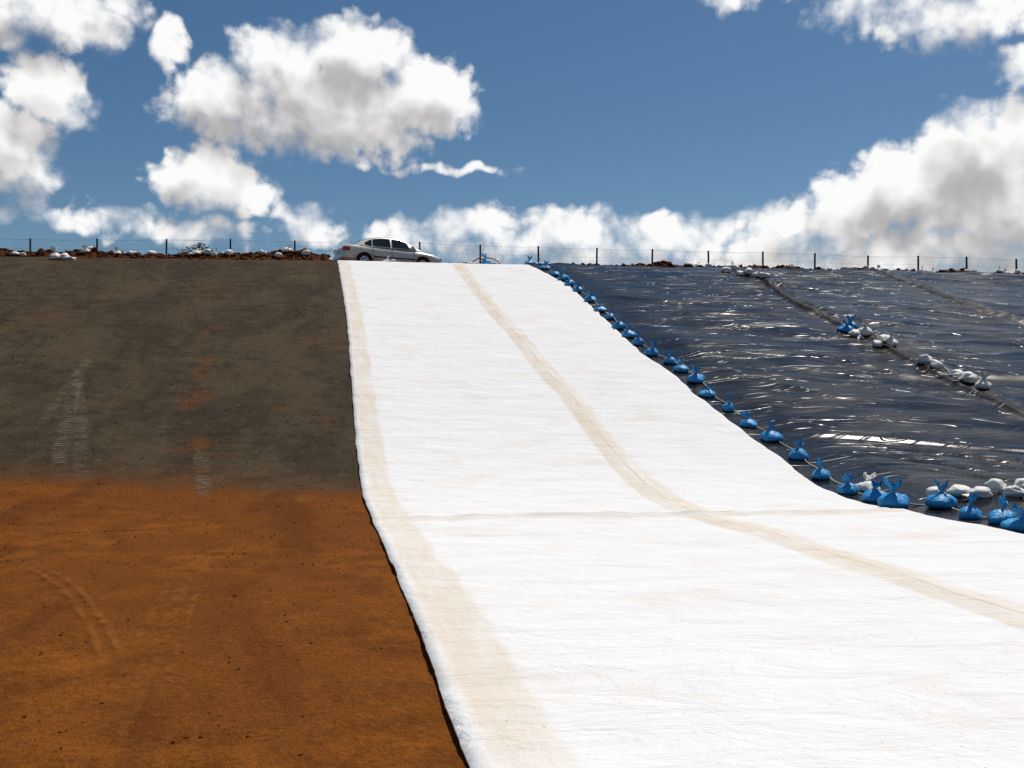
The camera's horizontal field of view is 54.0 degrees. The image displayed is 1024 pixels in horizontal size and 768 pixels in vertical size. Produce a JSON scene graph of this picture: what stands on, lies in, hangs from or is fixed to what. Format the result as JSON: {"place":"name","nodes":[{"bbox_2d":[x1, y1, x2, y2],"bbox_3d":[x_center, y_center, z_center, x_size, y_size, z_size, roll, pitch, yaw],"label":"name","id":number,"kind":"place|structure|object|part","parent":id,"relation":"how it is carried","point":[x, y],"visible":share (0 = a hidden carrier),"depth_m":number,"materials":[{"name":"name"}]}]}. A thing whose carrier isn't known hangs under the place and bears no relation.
{"place":"outdoors","nodes":[
{"label":"outdoors","id":0,"kind":"place"},
{"bbox_2d":[0,250,1012,767],"bbox_3d":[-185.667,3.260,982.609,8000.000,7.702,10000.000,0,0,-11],"label":"ground","id":1,"kind":"structure","parent":0,"point":[146,682],"depth_m":10.85,"materials":[{"name":"soil"}]},
{"bbox_2d":[9,248,19,254],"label":"white sandbag","id":2,"kind":"object","parent":1,"relation":"on","point":[14,252],"visible":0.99,"depth_m":41.39,"materials":[{"name":"fabric"}]},
{"bbox_2d":[50,246,60,259],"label":"white sandbag","id":3,"kind":"object","parent":1,"relation":"on","point":[55,256],"visible":1,"depth_m":38.59,"materials":[{"name":"plastic"}]},
{"bbox_2d":[60,253,75,259],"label":"white sandbag","id":4,"kind":"object","parent":1,"relation":"on","point":[65,256],"visible":1,"depth_m":38.66,"materials":[{"name":"plastic"}]},
{"bbox_2d":[53,360,89,461],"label":"tyre track","id":5,"kind":"structure","parent":1,"relation":"on","point":[67,410],"depth_m":18.66,"materials":[{"name":"soil"}]},
{"bbox_2d":[74,383,85,467],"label":"tyre track","id":6,"kind":"structure","parent":1,"relation":"on","point":[79,419],"depth_m":18.67,"materials":[{"name":"soil"}]},
{"bbox_2d":[80,245,89,252],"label":"white sandbag","id":7,"kind":"object","parent":1,"relation":"on","point":[85,250],"visible":1,"depth_m":41.99,"materials":[{"name":"fabric"}]},
{"bbox_2d":[113,247,120,254],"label":"white sandbag","id":8,"kind":"object","parent":1,"relation":"on","point":[116,251],"visible":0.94,"depth_m":42.34,"materials":[{"name":"fabric"}]},
{"bbox_2d":[147,250,160,255],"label":"white sandbag","id":9,"kind":"object","parent":1,"relation":"on","point":[151,252],"visible":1,"depth_m":42.49,"materials":[{"name":"plastic"}]},
{"bbox_2d":[171,243,220,254],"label":"shrub","id":10,"kind":"object","parent":1,"relation":"on","point":[198,245],"visible":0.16,"depth_m":44.68,"materials":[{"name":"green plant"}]},
{"bbox_2d":[192,248,200,253],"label":"white sandbag","id":11,"kind":"object","parent":1,"relation":"on","point":[196,251],"visible":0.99,"depth_m":42.74,"materials":[{"name":"plastic"}]},
{"bbox_2d":[196,457,208,493],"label":"tyre track","id":12,"kind":"structure","parent":1,"relation":"on","point":[203,478],"depth_m":15.12,"materials":[{"name":"soil"}]},
{"bbox_2d":[203,249,210,254],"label":"white sandbag","id":13,"kind":"object","parent":1,"relation":"on","point":[207,251],"visible":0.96,"depth_m":42.88,"materials":[{"name":"plastic"}]},
{"bbox_2d":[2,258,422,767],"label":"soil pebbles","id":14,"kind":"object","parent":1,"relation":"on","point":[102,702],"visible":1,"depth_m":16.71,"materials":[{"name":"brown soil"}]},
{"bbox_2d":[224,249,233,255],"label":"white sandbag","id":15,"kind":"object","parent":1,"relation":"on","point":[229,252],"visible":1,"depth_m":43.12,"materials":[{"name":"fabric"}]},
{"bbox_2d":[282,244,292,251],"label":"white sandbag","id":16,"kind":"object","parent":1,"relation":"on","point":[286,249],"visible":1,"depth_m":43.64,"materials":[{"name":"fabric"}]},
{"bbox_2d":[301,250,309,254],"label":"white sandbag","id":17,"kind":"object","parent":1,"relation":"on","point":[305,252],"visible":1,"depth_m":43.46,"materials":[{"name":"plastic"}]},
{"bbox_2d":[333,237,441,262],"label":"parked car","id":18,"kind":"object","parent":1,"relation":"on","point":[376,249],"visible":0.45,"depth_m":46.05,"materials":[{"name":"paint"}]},
{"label":"quarter window","id":19,"kind":"part","parent":18,"relation":"part of","materials":[{"name":"black glass"}]},
{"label":"rear door window","id":20,"kind":"part","parent":18,"relation":"part of","materials":[{"name":"black glass"}]},
{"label":"front door window","id":21,"kind":"part","parent":18,"relation":"part of","materials":[{"name":"black glass"}]},
{"bbox_2d":[480,253,491,263],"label":"blue sandbag","id":22,"kind":"object","parent":1,"relation":"on","point":[486,261],"visible":0.79,"depth_m":44.80,"materials":[{"name":"plastic"}]},
{"bbox_2d":[473,257,499,263],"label":"red pipe frame","id":23,"kind":"object","parent":1,"relation":"on","point":[483,259],"visible":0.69,"depth_m":45.15,"materials":[{"name":"paint"}]},
{"bbox_2d":[0,246,1023,273],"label":"berm soil clods","id":24,"kind":"object","parent":1,"relation":"on","point":[201,255],"visible":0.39,"depth_m":43.08,"materials":[{"name":"brown soil"}]},
{"bbox_2d":[0,238,1023,272],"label":"wire fence","id":25,"kind":"object","parent":1,"relation":"on","point":[652,258],"visible":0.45,"depth_m":53.24,"materials":[{"name":"metal"}]},
{"bbox_2d":[337,260,1023,767],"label":"geotextile sheet","id":26,"kind":"object","parent":1,"relation":"on","point":[605,544],"visible":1,"depth_m":8.84,"materials":[{"name":"white fabric"}]},
{"bbox_2d":[530,263,1023,533],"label":"black liner","id":27,"kind":"object","parent":1,"relation":"on","point":[786,355],"visible":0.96,"depth_m":26.88,"materials":[{"name":"black plastic"}]},
{"bbox_2d":[524,256,533,264],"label":"blue sandbag","id":28,"kind":"object","parent":27,"relation":"on","point":[528,262],"visible":0.88,"depth_m":44.41,"materials":[{"name":"plastic"}]},
{"bbox_2d":[533,258,541,265],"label":"blue sandbag","id":29,"kind":"object","parent":27,"relation":"on","point":[536,263],"visible":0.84,"depth_m":44.52,"materials":[{"name":"plastic"}]},
{"bbox_2d":[539,260,550,269],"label":"blue sandbag","id":30,"kind":"object","parent":27,"relation":"on","point":[544,267],"visible":1,"depth_m":42.35,"materials":[{"name":"plastic"}]},
{"bbox_2d":[550,268,559,275],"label":"blue sandbag","id":31,"kind":"object","parent":27,"relation":"on","point":[554,273],"visible":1,"depth_m":40.67,"materials":[{"name":"plastic"}]},
{"bbox_2d":[558,268,567,280],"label":"blue sandbag","id":32,"kind":"object","parent":27,"relation":"on","point":[563,277],"visible":0.98,"depth_m":39.49,"materials":[{"name":"plastic"}]},
{"bbox_2d":[565,274,574,285],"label":"blue sandbag","id":33,"kind":"object","parent":27,"relation":"on","point":[569,282],"visible":1,"depth_m":38.21,"materials":[{"name":"plastic"}]},
{"bbox_2d":[573,282,582,291],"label":"blue sandbag","id":34,"kind":"object","parent":27,"relation":"on","point":[577,288],"visible":1,"depth_m":36.79,"materials":[{"name":"plastic"}]},
{"bbox_2d":[584,291,596,301],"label":"blue sandbag","id":35,"kind":"object","parent":27,"relation":"on","point":[589,298],"visible":1,"depth_m":34.75,"materials":[{"name":"plastic"}]},
{"bbox_2d":[594,301,606,311],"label":"blue sandbag","id":36,"kind":"object","parent":27,"relation":"on","point":[599,308],"visible":1,"depth_m":32.85,"materials":[{"name":"plastic"}]},
{"bbox_2d":[605,307,614,318],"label":"blue sandbag","id":37,"kind":"object","parent":27,"relation":"on","point":[609,315],"visible":1,"depth_m":31.61,"materials":[{"name":"plastic"}]},
{"bbox_2d":[612,315,625,328],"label":"blue sandbag","id":38,"kind":"object","parent":27,"relation":"on","point":[619,325],"visible":1,"depth_m":30.09,"materials":[{"name":"plastic"}]},
{"bbox_2d":[622,323,636,337],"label":"blue sandbag","id":39,"kind":"object","parent":27,"relation":"on","point":[628,333],"visible":0.99,"depth_m":28.87,"materials":[{"name":"plastic"}]},
{"bbox_2d":[631,332,643,345],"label":"blue sandbag","id":40,"kind":"object","parent":27,"relation":"on","point":[638,341],"visible":1,"depth_m":27.84,"materials":[{"name":"plastic"}]},
{"bbox_2d":[644,340,657,355],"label":"blue sandbag","id":41,"kind":"object","parent":27,"relation":"on","point":[651,351],"visible":1,"depth_m":26.61,"materials":[{"name":"plastic"}]},
{"bbox_2d":[664,350,676,364],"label":"blue sandbag","id":42,"kind":"object","parent":27,"relation":"on","point":[670,359],"visible":1,"depth_m":25.71,"materials":[{"name":"plastic"}]},
{"bbox_2d":[673,358,689,372],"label":"blue sandbag","id":43,"kind":"object","parent":27,"relation":"on","point":[681,367],"visible":1,"depth_m":24.88,"materials":[{"name":"plastic"}]},
{"bbox_2d":[687,365,704,382],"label":"blue sandbag","id":44,"kind":"object","parent":27,"relation":"on","point":[695,377],"visible":1,"depth_m":23.85,"materials":[{"name":"plastic"}]},
{"bbox_2d":[698,383,715,397],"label":"blue sandbag","id":45,"kind":"object","parent":27,"relation":"on","point":[707,392],"visible":1,"depth_m":22.58,"materials":[{"name":"plastic"}]},
{"bbox_2d":[720,267,731,272],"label":"white sandbag","id":46,"kind":"object","parent":27,"relation":"on","point":[726,269],"visible":1,"depth_m":43.51,"materials":[{"name":"plastic"}]},
{"bbox_2d":[722,393,734,411],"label":"blue sandbag","id":47,"kind":"object","parent":27,"relation":"on","point":[728,406],"visible":1,"depth_m":21.41,"materials":[{"name":"plastic"}]},
{"bbox_2d":[736,271,745,275],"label":"white sandbag","id":48,"kind":"object","parent":27,"relation":"on","point":[740,273],"visible":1,"depth_m":42.48,"materials":[{"name":"plastic"}]},
{"bbox_2d":[743,267,751,273],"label":"white sandbag","id":49,"kind":"object","parent":27,"relation":"on","point":[748,270],"visible":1,"depth_m":42.42,"materials":[{"name":"plastic"}]},
{"bbox_2d":[740,411,757,427],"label":"blue sandbag","id":50,"kind":"object","parent":27,"relation":"on","point":[749,422],"visible":1,"depth_m":20.26,"materials":[{"name":"plastic"}]},
{"bbox_2d":[753,268,761,276],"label":"white sandbag","id":51,"kind":"object","parent":27,"relation":"on","point":[756,274],"visible":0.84,"depth_m":41.38,"materials":[{"name":"plastic"}]},
{"bbox_2d":[530,264,987,518],"bbox_3d":[3.588,-1.851,28.021,0.889,7.156,33.524,0,0,-8],"label":"rope","id":52,"kind":"object","parent":27,"relation":"on","point":[764,430],"visible":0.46,"depth_m":19.00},
{"bbox_2d":[760,273,770,277],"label":"white sandbag","id":53,"kind":"object","parent":27,"relation":"on","point":[765,275],"visible":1,"depth_m":40.78,"materials":[{"name":"plastic"}]},
{"bbox_2d":[760,420,783,441],"bbox_3d":[5.020,0.894,19.330,0.467,0.413,0.386,-3,9,-28],"label":"blue sandbag","id":54,"kind":"object","parent":27,"relation":"on","point":[771,435],"visible":1,"depth_m":19.23,"materials":[{"name":"plastic"}]},
{"bbox_2d":[788,439,808,460],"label":"blue sandbag","id":55,"kind":"object","parent":27,"relation":"on","point":[798,453],"visible":1,"depth_m":17.89,"materials":[{"name":"plastic"}]},
{"bbox_2d":[811,458,829,479],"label":"blue sandbag","id":56,"kind":"object","parent":27,"relation":"on","point":[820,473],"visible":1,"depth_m":16.21,"materials":[{"name":"plastic"}]},
{"bbox_2d":[837,320,853,331],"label":"blue sandbag","id":57,"kind":"object","parent":27,"relation":"on","point":[846,328],"visible":0.91,"depth_m":30.58,"materials":[{"name":"plastic"}]},
{"bbox_2d":[837,472,858,494],"bbox_3d":[4.930,1.463,14.781,0.309,0.335,0.316,0,0,-44],"label":"blue sandbag","id":58,"kind":"object","parent":27,"relation":"on","point":[847,488],"visible":1,"depth_m":14.71,"materials":[{"name":"plastic"}]},
{"bbox_2d":[840,315,857,328],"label":"blue sandbag","id":59,"kind":"object","parent":27,"relation":"on","point":[854,325],"visible":0.61,"depth_m":30.99,"materials":[{"name":"plastic"}]},
{"bbox_2d":[848,329,864,338],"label":"white sandbag","id":60,"kind":"object","parent":27,"relation":"on","point":[855,333],"visible":1,"depth_m":29.95,"materials":[{"name":"plastic"}]},
{"bbox_2d":[857,318,872,335],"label":"white sandbag","id":61,"kind":"object","parent":27,"relation":"on","point":[865,330],"visible":0.98,"depth_m":29.95,"materials":[{"name":"plastic"}]},
{"bbox_2d":[856,472,880,491],"bbox_3d":[5.329,1.469,15.016,0.342,0.295,0.402,0,1,-7],"label":"white sandbag","id":62,"kind":"object","parent":27,"relation":"on","point":[865,485],"visible":0.78,"depth_m":14.98,"materials":[{"name":"plastic"}]},
{"bbox_2d":[861,479,886,502],"bbox_3d":[5.037,1.476,13.936,0.387,0.339,0.340,0,0,6],"label":"blue sandbag","id":63,"kind":"object","parent":27,"relation":"on","point":[873,494],"visible":0.84,"depth_m":13.86,"materials":[{"name":"plastic"}]},
{"bbox_2d":[872,340,892,347],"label":"white sandbag","id":64,"kind":"object","parent":27,"relation":"on","point":[877,343],"visible":1,"depth_m":28.64,"materials":[{"name":"plastic"}]},
{"bbox_2d":[876,334,892,342],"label":"white sandbag","id":65,"kind":"object","parent":27,"relation":"on","point":[884,338],"visible":0.98,"depth_m":28.88,"materials":[{"name":"plastic"}]},
{"bbox_2d":[886,332,897,345],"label":"white sandbag","id":66,"kind":"object","parent":27,"relation":"on","point":[893,342],"visible":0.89,"depth_m":28.80,"materials":[{"name":"plastic"}]},
{"bbox_2d":[877,477,908,508],"bbox_3d":[5.092,1.449,13.405,0.466,0.422,0.399,0,0,-30],"label":"blue sandbag","id":67,"kind":"object","parent":27,"relation":"on","point":[892,498],"visible":0.94,"depth_m":13.29,"materials":[{"name":"plastic"}]},
{"bbox_2d":[917,354,931,363],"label":"white sandbag","id":68,"kind":"object","parent":27,"relation":"on","point":[925,358],"visible":0.84,"depth_m":26.38,"materials":[{"name":"plastic"}]},
{"bbox_2d":[925,486,946,496],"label":"white sandbag","id":69,"kind":"object","parent":27,"relation":"on","point":[933,490],"visible":0.36,"depth_m":13.66,"materials":[{"name":"fabric"}]},
{"bbox_2d":[924,478,957,508],"bbox_3d":[5.630,1.434,13.189,0.402,0.382,0.354,0,0,28],"label":"blue sandbag","id":70,"kind":"object","parent":27,"relation":"on","point":[941,499],"visible":0.99,"depth_m":13.11,"materials":[{"name":"plastic"}]},
{"bbox_2d":[930,359,951,370],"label":"white sandbag","id":71,"kind":"object","parent":27,"relation":"on","point":[936,364],"visible":0.97,"depth_m":25.97,"materials":[{"name":"plastic"}]},
{"bbox_2d":[936,369,962,380],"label":"white sandbag","id":72,"kind":"object","parent":27,"relation":"on","point":[956,372],"visible":0.75,"depth_m":25.11,"materials":[{"name":"plastic"}]},
{"bbox_2d":[946,484,974,496],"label":"white sandbag","id":73,"kind":"object","parent":27,"relation":"on","point":[956,490],"visible":0.67,"depth_m":13.56,"materials":[{"name":"fabric"}]},
{"bbox_2d":[951,371,977,382],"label":"white sandbag","id":74,"kind":"object","parent":27,"relation":"on","point":[968,377],"visible":0.99,"depth_m":24.73,"materials":[{"name":"plastic"}]},
{"bbox_2d":[958,491,982,519],"bbox_3d":[5.605,1.483,12.282,0.335,0.353,0.268,0,0,-35],"label":"blue sandbag","id":75,"kind":"object","parent":27,"relation":"on","point":[969,511],"visible":1,"depth_m":12.20,"materials":[{"name":"plastic"}]},
{"bbox_2d":[962,486,992,499],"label":"white sandbag","id":76,"kind":"object","parent":27,"relation":"on","point":[984,492],"visible":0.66,"depth_m":13.36,"materials":[{"name":"plastic"}]},
{"bbox_2d":[975,371,991,389],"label":"white sandbag","id":77,"kind":"object","parent":27,"relation":"on","point":[982,383],"visible":1,"depth_m":24.15,"materials":[{"name":"plastic"}]},
{"bbox_2d":[984,478,1006,492],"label":"white sandbag","id":78,"kind":"object","parent":27,"relation":"on","point":[994,485],"visible":0.81,"depth_m":13.69,"materials":[{"name":"fabric"}]},
{"bbox_2d":[987,494,1016,524],"bbox_3d":[5.804,1.482,11.873,0.389,0.352,0.314,0,0,-11],"label":"blue sandbag","id":79,"kind":"object","parent":27,"relation":"on","point":[998,516],"visible":0.88,"depth_m":11.80,"materials":[{"name":"plastic"}]},
{"bbox_2d":[1000,502,1023,531],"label":"blue sandbag","id":80,"kind":"object","parent":27,"relation":"on","point":[1015,524],"visible":0.99,"depth_m":11.24,"materials":[{"name":"plastic"}]},
{"bbox_2d":[1002,485,1023,496],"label":"white sandbag","id":81,"kind":"object","parent":27,"relation":"on","point":[1014,491],"visible":0.94,"depth_m":13.45,"materials":[{"name":"fabric"}]},
{"bbox_2d":[1007,478,1023,488],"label":"white sandbag","id":82,"kind":"object","parent":27,"relation":"on","point":[1019,482],"visible":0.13,"depth_m":13.94,"materials":[{"name":"plastic"}]},
{"bbox_2d":[0,0,1023,273],"label":"sky","id":83,"kind":"structure","parent":0,"point":[888,130],"materials":[{"name":"blue"}]}
]}

